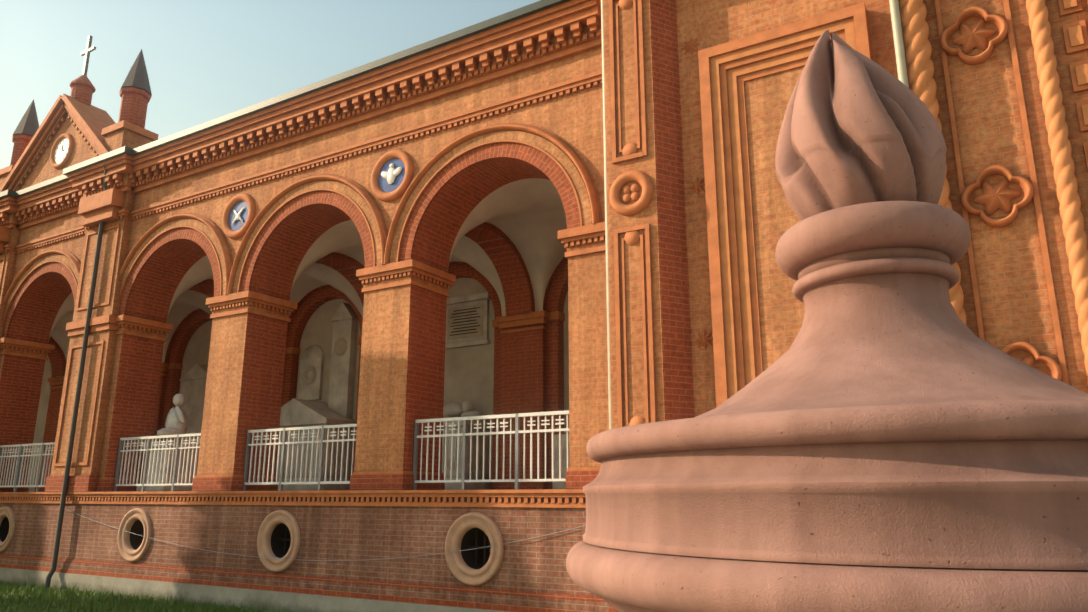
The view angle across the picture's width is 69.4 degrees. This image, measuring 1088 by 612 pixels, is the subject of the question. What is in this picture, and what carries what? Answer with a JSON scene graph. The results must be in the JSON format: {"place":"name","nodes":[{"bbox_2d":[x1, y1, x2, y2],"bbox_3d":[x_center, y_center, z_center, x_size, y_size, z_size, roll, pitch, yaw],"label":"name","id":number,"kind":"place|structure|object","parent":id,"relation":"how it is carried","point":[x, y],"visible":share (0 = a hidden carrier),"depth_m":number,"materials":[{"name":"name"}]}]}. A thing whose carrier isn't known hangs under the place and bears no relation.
{"place":"outdoors","nodes":[
{"label":"outdoors","id":0,"kind":"place"},
{"bbox_2d":[0,580,321,611],"bbox_3d":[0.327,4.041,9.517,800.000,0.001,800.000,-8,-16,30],"label":"ground","id":1,"kind":"structure","parent":0,"point":[23,608],"depth_m":12.38,"materials":[{"name":"green plant"}]},
{"bbox_2d":[0,489,608,611],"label":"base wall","id":2,"kind":"structure","parent":1,"relation":"on","point":[359,527],"depth_m":11.74,"materials":[{"name":"brick"}]},
{"bbox_2d":[0,410,568,491],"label":"railings","id":3,"kind":"object","parent":2,"relation":"on","point":[517,480],"visible":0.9,"depth_m":12.66,"materials":[{"name":"white metal"}]},
{"bbox_2d":[0,46,608,491],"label":"arcade wall","id":4,"kind":"structure","parent":2,"relation":"on","point":[402,366],"depth_m":13.52,"materials":[{"name":"orange brick"}]},
{"bbox_2d":[2,249,80,343],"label":"arch","id":5,"kind":"structure","parent":4,"relation":"attached to","point":[43,287],"depth_m":18.17,"materials":[{"name":"orange brick"}]},
{"bbox_2d":[44,166,107,588],"bbox_3d":[-9.232,1.103,15.614,0.142,8.580,0.410,5,-14,-20],"label":"downspout","id":6,"kind":"object","parent":4,"relation":"attached to","point":[74,418],"visible":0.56,"depth_m":15.55,"materials":[{"name":"black metal"}]},
{"bbox_2d":[0,35,158,191],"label":"gable","id":7,"kind":"structure","parent":4,"relation":"on","point":[76,127],"depth_m":18.31,"materials":[{"name":"orange brick"}]},
{"bbox_2d":[118,213,232,322],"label":"arch","id":8,"kind":"structure","parent":4,"relation":"attached to","point":[164,256],"depth_m":15.85,"materials":[{"name":"orange brick"}]},
{"bbox_2d":[28,178,568,491],"bbox_3d":[-10.090,1.242,19.359,28.994,7.130,4.700,-8,-16,30],"label":"interior","id":9,"kind":"object","parent":4,"relation":"attached to","point":[508,251],"visible":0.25,"depth_m":15.69,"materials":[{"name":"paint"}]},
{"bbox_2d":[0,0,601,254],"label":"entablature","id":10,"kind":"structure","parent":4,"relation":"attached to","point":[532,35],"depth_m":13.50,"materials":[{"name":"orange brick"}]},
{"bbox_2d":[227,174,387,300],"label":"arch","id":11,"kind":"structure","parent":4,"relation":"attached to","point":[288,227],"depth_m":13.99,"materials":[{"name":"orange brick"}]},
{"bbox_2d":[384,123,601,272],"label":"arch","id":12,"kind":"structure","parent":4,"relation":"attached to","point":[453,185],"depth_m":12.08,"materials":[{"name":"orange brick"}]},
{"bbox_2d":[67,510,585,560],"bbox_3d":[-4.225,3.576,12.221,11.602,0.671,0.038,-8,-16,30],"label":"cable","id":13,"kind":"object","parent":2,"relation":"attached to","point":[338,560],"visible":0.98,"depth_m":11.42,"materials":[{"name":"grey rubber"}]},
{"bbox_2d":[136,292,569,490],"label":"funerary monuments","id":14,"kind":"object","parent":2,"relation":"on","point":[467,320],"visible":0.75,"depth_m":17.04,"materials":[{"name":"stone"}]},
{"bbox_2d":[603,0,1087,611],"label":"building wall","id":15,"kind":"structure","parent":1,"relation":"on","point":[705,310],"depth_m":8.99,"materials":[{"name":"orange brick"}]},
{"bbox_2d":[601,0,611,429],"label":"downspout","id":16,"kind":"object","parent":15,"relation":"attached to","point":[606,244],"visible":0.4,"depth_m":9.92,"materials":[{"name":"white metal"}]},
{"bbox_2d":[889,0,908,87],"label":"downspout","id":17,"kind":"object","parent":15,"relation":"attached to","point":[898,43],"depth_m":8.32,"materials":[{"name":"white metal"}]},
{"bbox_2d":[898,0,966,323],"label":"twisted column","id":18,"kind":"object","parent":15,"relation":"attached to","point":[919,62],"visible":0.17,"depth_m":8.22,"materials":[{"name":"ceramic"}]},
{"bbox_2d":[1026,0,1087,374],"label":"twisted column","id":19,"kind":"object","parent":15,"relation":"attached to","point":[1068,197],"visible":1,"depth_m":7.48,"materials":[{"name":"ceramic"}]},
{"bbox_2d":[0,0,539,168],"label":"sky","id":20,"kind":"structure","parent":0,"point":[206,60],"materials":[{"name":"blue"}]},
{"bbox_2d":[566,201,1087,611],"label":"stone pedestal","id":21,"kind":"object","parent":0,"point":[889,430],"visible":1,"depth_m":0.87,"materials":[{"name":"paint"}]},
{"bbox_2d":[775,30,946,220],"bbox_3d":[0.540,-0.311,1.360,0.268,0.375,0.273,-8,-16,30],"label":"flame finial","id":22,"kind":"object","parent":21,"relation":"on","point":[857,127],"visible":0.88,"depth_m":1.26,"materials":[{"name":"stone"}]}
]}

